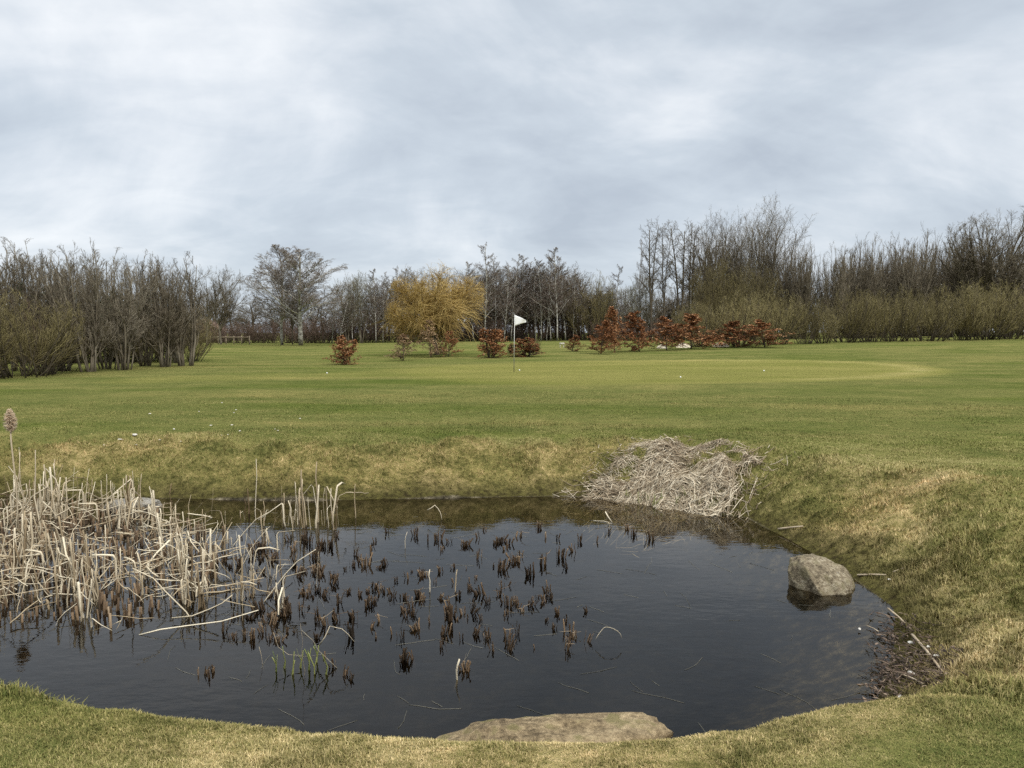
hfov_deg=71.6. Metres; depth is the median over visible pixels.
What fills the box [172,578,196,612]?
reed stalk
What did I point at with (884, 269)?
fan tree
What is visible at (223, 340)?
thicket bush
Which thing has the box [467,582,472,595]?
reed stump
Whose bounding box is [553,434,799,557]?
reed heap
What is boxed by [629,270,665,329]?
pale catkin tree
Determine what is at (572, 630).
reed stump
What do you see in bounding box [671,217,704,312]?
alder tree
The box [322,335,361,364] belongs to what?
beech bush
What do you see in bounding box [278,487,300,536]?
reed stalk
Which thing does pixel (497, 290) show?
slender birch
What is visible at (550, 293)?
slender birch
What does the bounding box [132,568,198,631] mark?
reed stalk
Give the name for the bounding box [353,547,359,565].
reed stump
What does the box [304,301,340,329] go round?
distant tree
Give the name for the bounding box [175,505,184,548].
reed stalk
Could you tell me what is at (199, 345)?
tangled bush
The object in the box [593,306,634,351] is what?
beech sapling
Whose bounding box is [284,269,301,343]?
dark tree
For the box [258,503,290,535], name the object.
reed stalk
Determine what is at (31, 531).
reed stalk
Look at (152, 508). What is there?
broken reeds
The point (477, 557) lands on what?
reed stump
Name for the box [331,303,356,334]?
slender birch
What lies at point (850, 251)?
fan tree
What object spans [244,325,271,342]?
thicket bush
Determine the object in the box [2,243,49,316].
multi stem tree
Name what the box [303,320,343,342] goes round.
thicket bush
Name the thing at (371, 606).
reed stump
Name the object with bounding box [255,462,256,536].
reed stalk
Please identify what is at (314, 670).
reed shoot
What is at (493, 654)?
reed stump
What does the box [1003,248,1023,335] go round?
fan tree
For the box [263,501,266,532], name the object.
reed stalk
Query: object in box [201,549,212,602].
reed stalk
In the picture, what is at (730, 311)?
hedge bush
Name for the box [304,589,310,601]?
reed stump
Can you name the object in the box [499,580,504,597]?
reed stump
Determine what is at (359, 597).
reed stump
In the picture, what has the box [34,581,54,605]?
reed stalk
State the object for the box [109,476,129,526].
reed stalk
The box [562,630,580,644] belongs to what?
reed stump
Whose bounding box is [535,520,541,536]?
reed stump
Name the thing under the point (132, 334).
multi stem tree
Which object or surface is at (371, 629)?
reed stump
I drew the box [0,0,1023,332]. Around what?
sky
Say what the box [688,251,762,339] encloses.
dome tree
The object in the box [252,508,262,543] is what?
reed stalk
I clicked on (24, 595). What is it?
reed stalk
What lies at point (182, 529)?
reed stalk
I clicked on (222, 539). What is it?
reed stalk
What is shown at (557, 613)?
reed stump
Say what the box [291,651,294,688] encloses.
reed shoot
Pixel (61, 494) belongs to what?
reed stalk
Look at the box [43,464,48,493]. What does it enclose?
reed stalk
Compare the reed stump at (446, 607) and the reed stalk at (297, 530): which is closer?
the reed stump at (446, 607)
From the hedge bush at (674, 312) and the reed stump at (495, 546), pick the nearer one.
the reed stump at (495, 546)
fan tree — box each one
[686,228,740,333]
[719,220,780,315]
[771,248,811,334]
[775,238,820,338]
[787,239,822,338]
[815,243,853,338]
[822,248,863,335]
[832,236,871,334]
[839,242,888,330]
[842,232,898,335]
[866,246,905,336]
[873,232,914,335]
[883,243,927,336]
[892,221,940,336]
[899,241,958,335]
[913,226,962,336]
[933,204,1023,336]
[937,242,990,335]
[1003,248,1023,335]
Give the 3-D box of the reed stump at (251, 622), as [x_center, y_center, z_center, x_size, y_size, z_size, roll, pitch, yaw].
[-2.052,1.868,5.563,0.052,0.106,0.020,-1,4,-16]
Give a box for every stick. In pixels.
[778,526,802,529]
[857,574,885,575]
[887,608,911,629]
[911,633,942,671]
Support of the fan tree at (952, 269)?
on the ground at (668, 632)
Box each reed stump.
[204,667,209,683]
[207,669,210,689]
[210,664,214,683]
[220,552,236,574]
[221,620,228,641]
[228,562,235,573]
[229,631,237,648]
[232,614,235,627]
[235,555,244,575]
[242,627,249,642]
[244,545,249,564]
[245,613,255,623]
[246,616,253,629]
[247,540,262,565]
[248,598,267,623]
[249,627,255,650]
[253,540,265,559]
[257,565,265,578]
[257,622,266,642]
[258,556,262,568]
[261,616,268,631]
[263,552,280,567]
[266,605,278,626]
[267,611,277,636]
[267,633,272,651]
[268,553,274,569]
[274,589,279,609]
[274,635,286,648]
[277,606,289,624]
[279,604,286,625]
[280,594,289,608]
[281,602,294,624]
[284,533,292,548]
[284,624,288,644]
[288,555,297,573]
[289,544,296,558]
[291,568,301,588]
[294,564,302,582]
[295,582,310,601]
[298,601,305,620]
[302,530,308,550]
[303,568,309,582]
[304,544,320,572]
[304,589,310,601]
[306,536,313,552]
[306,584,312,602]
[306,612,322,632]
[312,581,319,596]
[313,631,319,644]
[316,538,324,554]
[316,563,323,582]
[316,565,324,580]
[319,587,330,607]
[319,612,330,636]
[324,539,333,558]
[328,658,338,683]
[329,573,339,591]
[330,608,337,627]
[331,570,338,593]
[333,612,342,632]
[334,531,338,543]
[336,592,343,612]
[337,610,356,628]
[342,664,348,688]
[343,620,356,652]
[344,586,351,597]
[348,672,353,689]
[349,560,355,574]
[350,611,358,630]
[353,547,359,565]
[356,554,361,569]
[357,588,361,603]
[359,552,372,575]
[364,596,374,614]
[365,586,372,597]
[368,580,385,594]
[368,596,376,608]
[369,621,374,636]
[372,537,376,550]
[375,613,387,629]
[380,557,389,574]
[387,586,398,605]
[387,590,396,608]
[393,576,397,587]
[396,627,404,650]
[399,592,406,605]
[399,647,409,672]
[400,603,404,619]
[401,605,410,626]
[404,572,409,586]
[407,596,413,616]
[408,650,415,670]
[409,618,421,638]
[410,527,418,544]
[410,608,417,623]
[414,587,423,605]
[417,570,431,582]
[418,592,425,607]
[427,535,428,551]
[434,530,444,549]
[436,593,446,605]
[437,565,444,579]
[439,623,451,645]
[439,637,445,658]
[443,603,452,636]
[444,594,457,617]
[445,604,450,625]
[446,537,451,548]
[450,563,457,576]
[452,590,461,605]
[458,538,473,553]
[458,661,471,680]
[459,606,466,627]
[459,632,462,649]
[462,660,468,680]
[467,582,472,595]
[468,599,480,624]
[471,625,484,647]
[472,582,486,604]
[475,532,480,547]
[475,614,483,628]
[476,548,481,571]
[483,593,490,611]
[483,630,490,648]
[484,626,490,650]
[487,641,494,657]
[492,538,500,551]
[492,586,508,603]
[493,534,508,549]
[496,562,505,578]
[497,558,509,577]
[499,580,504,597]
[502,545,507,557]
[503,594,513,617]
[504,609,514,625]
[504,628,514,655]
[505,552,520,572]
[505,639,516,660]
[507,537,514,553]
[512,597,518,611]
[512,623,519,649]
[513,603,522,619]
[514,530,526,545]
[520,604,528,618]
[524,562,535,585]
[525,596,539,615]
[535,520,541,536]
[539,550,550,578]
[540,595,546,609]
[542,580,551,604]
[544,617,548,629]
[548,593,552,604]
[551,622,556,637]
[554,606,559,623]
[555,533,559,548]
[555,545,567,568]
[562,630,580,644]
[563,619,566,645]
[563,636,573,664]
[567,633,572,649]
[568,543,576,561]
[569,622,574,647]
[577,533,582,551]
[580,633,593,655]
[583,606,588,619]
[624,524,630,534]
[630,528,636,544]
[644,529,655,547]
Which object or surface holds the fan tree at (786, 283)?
on the ground at (668, 632)
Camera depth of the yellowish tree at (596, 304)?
90.21 m
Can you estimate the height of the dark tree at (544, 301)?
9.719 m
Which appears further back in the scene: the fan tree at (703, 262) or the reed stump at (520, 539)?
the fan tree at (703, 262)
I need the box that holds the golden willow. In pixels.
[367,261,488,354]
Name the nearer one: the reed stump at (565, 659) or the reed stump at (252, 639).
the reed stump at (565, 659)
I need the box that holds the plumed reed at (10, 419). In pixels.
[2,409,18,533]
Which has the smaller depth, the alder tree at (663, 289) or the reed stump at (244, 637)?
the reed stump at (244, 637)
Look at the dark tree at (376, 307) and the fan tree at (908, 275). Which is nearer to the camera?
the dark tree at (376, 307)
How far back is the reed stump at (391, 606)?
6.02 m
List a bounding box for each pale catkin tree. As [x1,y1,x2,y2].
[323,277,367,341]
[346,272,376,342]
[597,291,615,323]
[606,301,620,325]
[613,285,644,329]
[623,284,649,328]
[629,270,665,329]
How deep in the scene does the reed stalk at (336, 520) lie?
8.08 m
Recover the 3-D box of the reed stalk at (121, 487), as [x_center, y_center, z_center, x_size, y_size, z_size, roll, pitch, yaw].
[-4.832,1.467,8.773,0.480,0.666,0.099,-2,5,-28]
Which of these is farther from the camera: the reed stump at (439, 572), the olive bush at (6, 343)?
the olive bush at (6, 343)
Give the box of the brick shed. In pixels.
[197,320,226,342]
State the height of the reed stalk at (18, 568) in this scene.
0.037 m
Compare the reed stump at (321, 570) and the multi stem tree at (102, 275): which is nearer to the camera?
the reed stump at (321, 570)
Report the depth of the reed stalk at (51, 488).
8.51 m
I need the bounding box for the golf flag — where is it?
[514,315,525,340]
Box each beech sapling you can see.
[436,331,463,356]
[563,335,585,351]
[585,320,618,353]
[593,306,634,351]
[617,311,656,350]
[639,316,690,349]
[652,313,724,348]
[704,320,754,346]
[738,319,793,346]
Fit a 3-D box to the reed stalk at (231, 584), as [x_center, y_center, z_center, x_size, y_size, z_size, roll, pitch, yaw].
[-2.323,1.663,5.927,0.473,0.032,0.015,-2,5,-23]
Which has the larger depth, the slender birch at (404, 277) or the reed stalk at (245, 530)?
the slender birch at (404, 277)
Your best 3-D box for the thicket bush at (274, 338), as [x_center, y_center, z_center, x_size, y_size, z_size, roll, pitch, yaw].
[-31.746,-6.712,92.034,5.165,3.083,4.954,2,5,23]
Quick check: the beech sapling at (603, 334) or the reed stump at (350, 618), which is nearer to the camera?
the reed stump at (350, 618)
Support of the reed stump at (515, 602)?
in the water
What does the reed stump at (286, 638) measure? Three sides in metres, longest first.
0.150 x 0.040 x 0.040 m
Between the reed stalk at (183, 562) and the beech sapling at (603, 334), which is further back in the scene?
the beech sapling at (603, 334)
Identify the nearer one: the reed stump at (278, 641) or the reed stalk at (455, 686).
the reed stalk at (455, 686)
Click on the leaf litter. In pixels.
(889, 674)
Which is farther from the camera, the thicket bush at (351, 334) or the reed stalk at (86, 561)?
the thicket bush at (351, 334)
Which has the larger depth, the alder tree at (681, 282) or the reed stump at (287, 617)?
the alder tree at (681, 282)
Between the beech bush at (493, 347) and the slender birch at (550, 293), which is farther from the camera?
the slender birch at (550, 293)
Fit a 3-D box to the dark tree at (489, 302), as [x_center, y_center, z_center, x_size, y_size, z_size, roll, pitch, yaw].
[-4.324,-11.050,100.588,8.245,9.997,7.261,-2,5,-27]
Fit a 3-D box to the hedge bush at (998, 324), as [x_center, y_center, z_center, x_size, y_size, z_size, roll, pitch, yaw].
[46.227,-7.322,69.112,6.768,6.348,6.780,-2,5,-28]
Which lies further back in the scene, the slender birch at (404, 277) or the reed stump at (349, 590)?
the slender birch at (404, 277)
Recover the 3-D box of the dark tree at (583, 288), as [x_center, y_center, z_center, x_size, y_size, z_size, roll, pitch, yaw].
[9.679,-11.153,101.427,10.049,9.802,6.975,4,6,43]
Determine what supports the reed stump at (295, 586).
in the water
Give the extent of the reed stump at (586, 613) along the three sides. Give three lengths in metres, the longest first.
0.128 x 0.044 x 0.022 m
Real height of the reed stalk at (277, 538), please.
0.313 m
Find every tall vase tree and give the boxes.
[678,209,742,313]
[698,211,757,299]
[715,214,763,296]
[730,204,792,316]
[732,192,823,312]
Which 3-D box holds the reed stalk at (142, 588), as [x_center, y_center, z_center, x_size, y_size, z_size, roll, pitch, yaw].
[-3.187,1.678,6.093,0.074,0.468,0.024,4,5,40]
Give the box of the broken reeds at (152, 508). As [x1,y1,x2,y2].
[0,467,248,636]
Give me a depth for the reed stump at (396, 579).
6.42 m
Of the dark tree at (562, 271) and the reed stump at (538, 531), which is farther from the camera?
the dark tree at (562, 271)
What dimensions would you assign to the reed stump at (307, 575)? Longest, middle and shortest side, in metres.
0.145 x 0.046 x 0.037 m
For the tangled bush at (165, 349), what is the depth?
39.05 m
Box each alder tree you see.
[637,217,672,331]
[651,221,684,315]
[660,222,698,322]
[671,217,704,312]
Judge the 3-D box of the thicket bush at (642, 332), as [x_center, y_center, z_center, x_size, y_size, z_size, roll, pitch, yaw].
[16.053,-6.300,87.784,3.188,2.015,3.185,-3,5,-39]
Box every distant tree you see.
[198,303,249,328]
[218,310,258,332]
[218,311,254,330]
[229,298,276,335]
[234,306,274,328]
[242,305,296,334]
[258,300,312,333]
[302,301,335,329]
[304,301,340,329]
[309,305,345,338]
[317,280,359,325]
[337,288,365,330]
[354,278,394,339]
[588,296,644,330]
[632,295,679,330]
[647,279,673,321]
[649,300,680,324]
[653,295,686,321]
[666,278,693,323]
[813,277,830,327]
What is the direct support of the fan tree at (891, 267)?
on the ground at (668, 632)
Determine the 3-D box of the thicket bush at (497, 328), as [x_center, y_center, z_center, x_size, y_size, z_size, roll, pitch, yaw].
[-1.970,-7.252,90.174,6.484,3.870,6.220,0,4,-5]
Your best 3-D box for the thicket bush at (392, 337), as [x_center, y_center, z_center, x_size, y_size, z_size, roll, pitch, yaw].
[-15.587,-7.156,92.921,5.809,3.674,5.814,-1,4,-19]
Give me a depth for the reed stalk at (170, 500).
8.33 m
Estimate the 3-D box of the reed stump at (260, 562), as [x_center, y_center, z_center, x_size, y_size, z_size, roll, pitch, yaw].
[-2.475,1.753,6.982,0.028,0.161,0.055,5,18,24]
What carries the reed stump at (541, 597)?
in the water
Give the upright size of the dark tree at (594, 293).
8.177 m
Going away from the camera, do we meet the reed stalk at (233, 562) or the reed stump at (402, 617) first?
the reed stump at (402, 617)
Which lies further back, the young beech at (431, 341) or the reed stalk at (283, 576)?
the young beech at (431, 341)
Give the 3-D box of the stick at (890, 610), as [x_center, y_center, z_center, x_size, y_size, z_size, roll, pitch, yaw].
[2.992,1.811,5.480,0.022,0.060,0.531,1,4,11]
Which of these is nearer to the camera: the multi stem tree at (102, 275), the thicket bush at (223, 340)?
the multi stem tree at (102, 275)
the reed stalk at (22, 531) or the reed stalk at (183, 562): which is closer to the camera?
the reed stalk at (183, 562)
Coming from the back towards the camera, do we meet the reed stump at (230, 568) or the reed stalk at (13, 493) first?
the reed stalk at (13, 493)
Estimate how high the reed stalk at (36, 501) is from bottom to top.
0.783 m
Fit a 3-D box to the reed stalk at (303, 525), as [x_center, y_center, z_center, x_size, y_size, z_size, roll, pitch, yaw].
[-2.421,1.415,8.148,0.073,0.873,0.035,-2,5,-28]
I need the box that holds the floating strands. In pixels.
[168,508,865,732]
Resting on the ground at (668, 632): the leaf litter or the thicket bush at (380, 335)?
the thicket bush at (380, 335)
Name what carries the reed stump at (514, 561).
in the water
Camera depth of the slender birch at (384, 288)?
90.79 m
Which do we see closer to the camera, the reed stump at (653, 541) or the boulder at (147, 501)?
the reed stump at (653, 541)
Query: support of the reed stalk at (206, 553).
in the water
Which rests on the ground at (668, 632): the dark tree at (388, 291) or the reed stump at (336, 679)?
the dark tree at (388, 291)
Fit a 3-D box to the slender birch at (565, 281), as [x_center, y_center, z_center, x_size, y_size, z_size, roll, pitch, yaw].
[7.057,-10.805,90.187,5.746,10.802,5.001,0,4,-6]
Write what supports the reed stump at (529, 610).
in the water
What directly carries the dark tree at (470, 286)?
on the ground at (668, 632)
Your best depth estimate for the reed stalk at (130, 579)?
6.00 m
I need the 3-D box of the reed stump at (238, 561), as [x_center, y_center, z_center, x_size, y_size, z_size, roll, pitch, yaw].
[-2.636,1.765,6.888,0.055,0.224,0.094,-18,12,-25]
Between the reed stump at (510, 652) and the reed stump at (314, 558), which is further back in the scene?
the reed stump at (314, 558)
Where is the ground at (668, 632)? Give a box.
[0,332,1023,767]
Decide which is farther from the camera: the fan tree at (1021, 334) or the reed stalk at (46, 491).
the fan tree at (1021, 334)
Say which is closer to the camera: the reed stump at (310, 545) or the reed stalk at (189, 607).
the reed stalk at (189, 607)
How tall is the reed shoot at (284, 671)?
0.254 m
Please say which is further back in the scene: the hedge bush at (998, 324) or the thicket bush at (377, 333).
the thicket bush at (377, 333)
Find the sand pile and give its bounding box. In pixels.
[676,343,689,347]
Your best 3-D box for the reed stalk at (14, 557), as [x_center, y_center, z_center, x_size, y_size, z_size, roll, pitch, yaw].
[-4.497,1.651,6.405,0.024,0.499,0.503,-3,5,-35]
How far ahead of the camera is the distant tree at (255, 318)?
126.38 m
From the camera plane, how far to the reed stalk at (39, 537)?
7.13 m
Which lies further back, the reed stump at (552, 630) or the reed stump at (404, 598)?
the reed stump at (404, 598)
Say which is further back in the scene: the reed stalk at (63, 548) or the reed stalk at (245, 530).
the reed stalk at (245, 530)
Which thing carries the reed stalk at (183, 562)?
in the water
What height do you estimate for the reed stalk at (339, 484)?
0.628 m
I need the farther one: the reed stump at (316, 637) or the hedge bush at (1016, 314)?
the hedge bush at (1016, 314)
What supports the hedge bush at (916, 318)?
on the ground at (668, 632)
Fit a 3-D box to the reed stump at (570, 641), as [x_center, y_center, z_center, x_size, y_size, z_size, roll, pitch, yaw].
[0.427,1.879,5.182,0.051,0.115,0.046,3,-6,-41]
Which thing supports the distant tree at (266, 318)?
on the ground at (668, 632)
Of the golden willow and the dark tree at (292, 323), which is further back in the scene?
the dark tree at (292, 323)
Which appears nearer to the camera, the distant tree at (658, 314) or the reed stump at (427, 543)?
the reed stump at (427, 543)
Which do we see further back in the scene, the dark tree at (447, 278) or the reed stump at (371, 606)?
the dark tree at (447, 278)
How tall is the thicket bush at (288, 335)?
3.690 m
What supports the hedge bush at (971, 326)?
on the ground at (668, 632)
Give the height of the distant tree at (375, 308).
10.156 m
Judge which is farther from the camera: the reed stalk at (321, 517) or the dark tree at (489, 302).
the dark tree at (489, 302)
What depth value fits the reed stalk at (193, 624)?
5.33 m
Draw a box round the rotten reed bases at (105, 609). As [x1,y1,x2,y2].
[0,498,219,640]
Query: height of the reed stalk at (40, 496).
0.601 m
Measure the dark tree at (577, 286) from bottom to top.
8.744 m
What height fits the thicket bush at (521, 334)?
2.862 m
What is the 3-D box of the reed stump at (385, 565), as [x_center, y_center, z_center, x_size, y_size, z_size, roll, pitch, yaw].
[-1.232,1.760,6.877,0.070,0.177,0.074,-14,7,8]
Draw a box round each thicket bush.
[6,297,99,370]
[203,327,234,342]
[209,320,254,342]
[222,324,261,342]
[234,319,276,342]
[242,321,287,342]
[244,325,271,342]
[260,315,308,342]
[271,319,316,342]
[279,313,340,342]
[287,324,325,342]
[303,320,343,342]
[323,324,355,342]
[334,322,369,342]
[335,313,384,342]
[357,321,386,342]
[365,325,391,342]
[376,321,406,342]
[397,328,421,341]
[438,314,474,340]
[455,323,484,340]
[460,312,499,340]
[472,313,516,340]
[499,322,528,340]
[508,321,542,339]
[528,320,559,339]
[536,325,562,339]
[546,319,586,339]
[549,319,585,339]
[580,324,596,339]
[586,319,622,340]
[619,322,647,339]
[628,328,651,339]
[636,320,670,339]
[651,318,688,340]
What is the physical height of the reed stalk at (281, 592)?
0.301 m
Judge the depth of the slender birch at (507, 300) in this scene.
86.95 m
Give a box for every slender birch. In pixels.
[322,297,341,342]
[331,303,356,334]
[339,286,365,342]
[351,268,392,342]
[369,271,393,342]
[382,267,410,337]
[386,269,412,341]
[463,261,497,340]
[468,242,507,341]
[480,259,511,340]
[487,264,522,338]
[497,254,539,340]
[502,256,535,340]
[511,261,545,339]
[512,257,542,338]
[522,247,584,340]
[527,267,560,340]
[528,262,563,340]
[537,254,566,340]
[550,256,589,340]
[560,267,590,340]
[572,276,592,336]
[593,264,631,319]
[632,239,646,332]
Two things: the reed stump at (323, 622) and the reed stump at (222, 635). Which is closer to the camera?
the reed stump at (222, 635)
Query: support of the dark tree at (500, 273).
on the ground at (668, 632)
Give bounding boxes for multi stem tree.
[0,236,52,370]
[0,263,11,306]
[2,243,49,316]
[8,238,80,368]
[35,245,101,370]
[35,249,89,309]
[38,238,125,371]
[56,252,93,312]
[78,253,138,330]
[79,249,138,368]
[84,247,158,369]
[95,249,179,365]
[108,255,151,354]
[134,254,196,366]
[137,260,183,358]
[147,251,212,365]
[156,258,193,362]
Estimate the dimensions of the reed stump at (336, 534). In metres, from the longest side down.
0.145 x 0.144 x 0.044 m
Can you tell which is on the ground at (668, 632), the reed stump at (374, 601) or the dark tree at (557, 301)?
the dark tree at (557, 301)
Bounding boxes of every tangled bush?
[66,318,109,363]
[80,310,126,361]
[103,310,155,362]
[122,312,165,361]
[149,316,189,360]
[165,307,217,361]
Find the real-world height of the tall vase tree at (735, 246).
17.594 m
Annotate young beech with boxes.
[385,334,416,360]
[416,318,448,356]
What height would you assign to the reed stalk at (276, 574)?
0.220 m
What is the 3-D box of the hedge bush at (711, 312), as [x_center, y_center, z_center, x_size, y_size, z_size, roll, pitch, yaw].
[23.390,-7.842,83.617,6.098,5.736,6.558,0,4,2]
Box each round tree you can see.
[179,259,246,345]
[200,271,256,343]
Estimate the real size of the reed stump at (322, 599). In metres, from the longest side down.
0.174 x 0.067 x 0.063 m
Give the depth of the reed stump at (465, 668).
4.76 m
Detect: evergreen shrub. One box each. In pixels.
[7,282,90,363]
[97,289,157,359]
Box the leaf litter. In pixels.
[858,610,968,701]
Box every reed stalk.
[0,506,7,574]
[0,566,38,571]
[3,571,15,613]
[4,480,29,524]
[5,504,37,525]
[5,529,46,560]
[7,486,48,533]
[10,489,33,522]
[12,541,20,569]
[13,475,13,524]
[13,533,15,601]
[14,558,34,627]
[16,482,19,541]
[18,454,23,522]
[18,514,23,564]
[21,541,37,609]
[22,519,26,573]
[23,511,28,562]
[27,477,38,526]
[29,512,39,578]
[30,545,50,584]
[34,450,41,553]
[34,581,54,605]
[38,484,69,513]
[39,479,42,521]
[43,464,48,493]
[43,481,56,520]
[44,467,56,533]
[45,468,75,530]
[45,539,76,599]
[47,533,76,574]
[58,516,66,572]
[59,559,71,590]
[63,477,67,525]
[64,477,94,517]
[66,566,71,620]
[70,579,91,632]
[77,534,84,575]
[84,534,88,575]
[91,542,128,574]
[92,554,117,592]
[99,474,141,525]
[103,525,105,591]
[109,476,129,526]
[123,478,130,515]
[129,559,131,600]
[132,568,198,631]
[137,552,143,606]
[139,610,258,635]
[150,557,167,602]
[154,515,210,527]
[169,483,174,525]
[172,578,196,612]
[172,595,232,618]
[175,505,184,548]
[177,549,184,599]
[179,552,191,615]
[181,511,183,560]
[182,545,184,576]
[187,536,222,576]
[187,543,196,585]
[187,579,190,613]
[190,545,194,601]
[197,565,201,619]
[198,592,213,623]
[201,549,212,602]
[202,583,205,620]
[204,577,263,588]
[206,581,233,608]
[212,522,231,561]
[213,553,216,598]
[217,558,239,600]
[221,512,223,559]
[224,524,225,554]
[226,531,228,551]
[227,512,268,553]
[231,539,235,581]
[232,584,271,592]
[236,534,246,564]
[236,581,256,610]
[240,558,259,612]
[247,489,249,520]
[249,556,270,576]
[249,572,260,605]
[250,547,278,591]
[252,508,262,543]
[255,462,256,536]
[256,549,315,613]
[257,528,269,551]
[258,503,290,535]
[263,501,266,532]
[273,564,284,585]
[276,530,294,560]
[276,582,283,618]
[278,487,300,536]
[279,536,282,586]
[282,571,304,596]
[288,500,293,537]
[292,462,318,538]
[294,483,310,535]
[298,470,304,543]
[302,479,306,529]
[315,485,319,539]
[319,626,353,645]
[321,489,324,536]
[325,486,337,533]
[329,499,337,536]
[330,482,344,537]
[337,489,365,525]
[428,569,430,597]
[453,659,459,692]
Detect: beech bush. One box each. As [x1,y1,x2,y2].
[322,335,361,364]
[476,328,512,357]
[507,337,544,356]
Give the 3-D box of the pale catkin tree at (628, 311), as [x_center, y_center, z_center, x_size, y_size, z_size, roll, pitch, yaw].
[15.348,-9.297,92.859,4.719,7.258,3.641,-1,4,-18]
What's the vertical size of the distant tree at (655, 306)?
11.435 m
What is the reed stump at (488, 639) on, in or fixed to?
in the water
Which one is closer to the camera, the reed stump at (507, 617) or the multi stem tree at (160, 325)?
the reed stump at (507, 617)
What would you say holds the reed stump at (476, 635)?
in the water
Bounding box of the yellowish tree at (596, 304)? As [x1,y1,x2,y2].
[562,268,615,340]
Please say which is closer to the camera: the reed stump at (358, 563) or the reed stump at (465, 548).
the reed stump at (358, 563)
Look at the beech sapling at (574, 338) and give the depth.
51.34 m
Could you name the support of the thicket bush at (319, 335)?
on the ground at (668, 632)
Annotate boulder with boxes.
[104,498,162,518]
[435,712,673,742]
[788,553,854,611]
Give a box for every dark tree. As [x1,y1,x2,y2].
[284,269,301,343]
[350,280,386,341]
[373,276,410,339]
[384,269,421,340]
[394,266,428,340]
[413,272,445,300]
[429,267,462,339]
[441,273,470,341]
[448,267,488,338]
[463,275,492,340]
[464,269,507,325]
[470,261,508,329]
[475,268,515,325]
[481,262,523,338]
[487,269,537,340]
[488,266,543,326]
[501,265,539,339]
[502,264,558,339]
[517,272,560,328]
[523,269,571,339]
[535,263,571,338]
[541,268,578,339]
[542,261,588,339]
[546,273,594,338]
[554,273,603,339]
[565,271,612,326]
[576,281,620,325]
[578,291,625,335]
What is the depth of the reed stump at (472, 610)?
5.70 m
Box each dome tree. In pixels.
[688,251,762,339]
[720,259,782,338]
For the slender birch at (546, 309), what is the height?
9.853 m
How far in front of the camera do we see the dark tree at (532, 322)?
96.21 m
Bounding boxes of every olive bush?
[0,281,85,378]
[0,294,84,375]
[0,309,19,362]
[532,337,541,354]
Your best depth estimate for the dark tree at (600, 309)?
93.23 m
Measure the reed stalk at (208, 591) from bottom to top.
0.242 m
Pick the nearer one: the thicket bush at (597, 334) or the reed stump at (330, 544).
the reed stump at (330, 544)
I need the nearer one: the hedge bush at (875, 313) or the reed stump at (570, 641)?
the reed stump at (570, 641)
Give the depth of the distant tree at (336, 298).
119.94 m
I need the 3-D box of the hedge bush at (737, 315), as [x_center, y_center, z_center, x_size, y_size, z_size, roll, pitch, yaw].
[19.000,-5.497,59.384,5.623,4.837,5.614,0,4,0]
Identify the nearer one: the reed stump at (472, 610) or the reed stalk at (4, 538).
the reed stump at (472, 610)
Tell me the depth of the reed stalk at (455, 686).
4.60 m
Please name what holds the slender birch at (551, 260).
on the ground at (668, 632)
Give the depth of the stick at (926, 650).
4.71 m
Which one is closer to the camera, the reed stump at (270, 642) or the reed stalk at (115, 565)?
the reed stump at (270, 642)
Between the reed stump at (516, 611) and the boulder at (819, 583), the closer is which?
the reed stump at (516, 611)
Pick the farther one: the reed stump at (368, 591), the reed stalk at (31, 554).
the reed stalk at (31, 554)
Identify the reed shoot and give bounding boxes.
[272,652,276,686]
[282,646,285,682]
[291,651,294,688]
[296,648,302,682]
[304,649,310,684]
[308,652,316,688]
[313,644,318,675]
[322,654,327,688]
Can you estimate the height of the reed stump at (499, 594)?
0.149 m
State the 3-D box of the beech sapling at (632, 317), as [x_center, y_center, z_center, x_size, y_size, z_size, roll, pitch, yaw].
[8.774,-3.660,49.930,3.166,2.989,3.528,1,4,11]
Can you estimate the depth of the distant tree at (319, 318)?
126.39 m
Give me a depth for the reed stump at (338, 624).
5.55 m
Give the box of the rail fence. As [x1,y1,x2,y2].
[212,336,249,343]
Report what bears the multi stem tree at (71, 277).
on the ground at (668, 632)
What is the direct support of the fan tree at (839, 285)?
on the ground at (668, 632)
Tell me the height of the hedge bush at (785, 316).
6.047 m
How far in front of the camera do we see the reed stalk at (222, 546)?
7.37 m
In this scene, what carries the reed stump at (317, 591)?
in the water
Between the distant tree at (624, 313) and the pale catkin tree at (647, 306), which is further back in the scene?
the distant tree at (624, 313)
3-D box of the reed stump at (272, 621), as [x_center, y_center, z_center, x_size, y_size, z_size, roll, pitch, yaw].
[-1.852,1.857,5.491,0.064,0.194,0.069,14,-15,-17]
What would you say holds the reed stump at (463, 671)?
in the water
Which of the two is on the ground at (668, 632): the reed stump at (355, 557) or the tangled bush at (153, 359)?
the tangled bush at (153, 359)
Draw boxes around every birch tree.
[237,244,323,344]
[239,247,354,345]
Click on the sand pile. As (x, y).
(684, 346)
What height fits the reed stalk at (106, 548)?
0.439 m
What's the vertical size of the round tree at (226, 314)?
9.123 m
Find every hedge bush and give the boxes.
[671,299,713,340]
[676,297,730,346]
[686,297,734,338]
[709,293,759,339]
[710,290,775,344]
[741,291,786,339]
[742,286,807,344]
[758,292,808,338]
[784,294,827,343]
[806,306,846,343]
[814,285,883,342]
[822,296,864,337]
[843,292,892,337]
[845,289,899,341]
[864,284,926,341]
[880,287,937,337]
[887,283,967,340]
[922,281,996,340]
[924,286,967,336]
[939,290,992,336]
[943,277,1023,339]
[966,282,1023,336]
[977,280,1023,338]
[1010,285,1023,324]
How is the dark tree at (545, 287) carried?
on the ground at (668, 632)

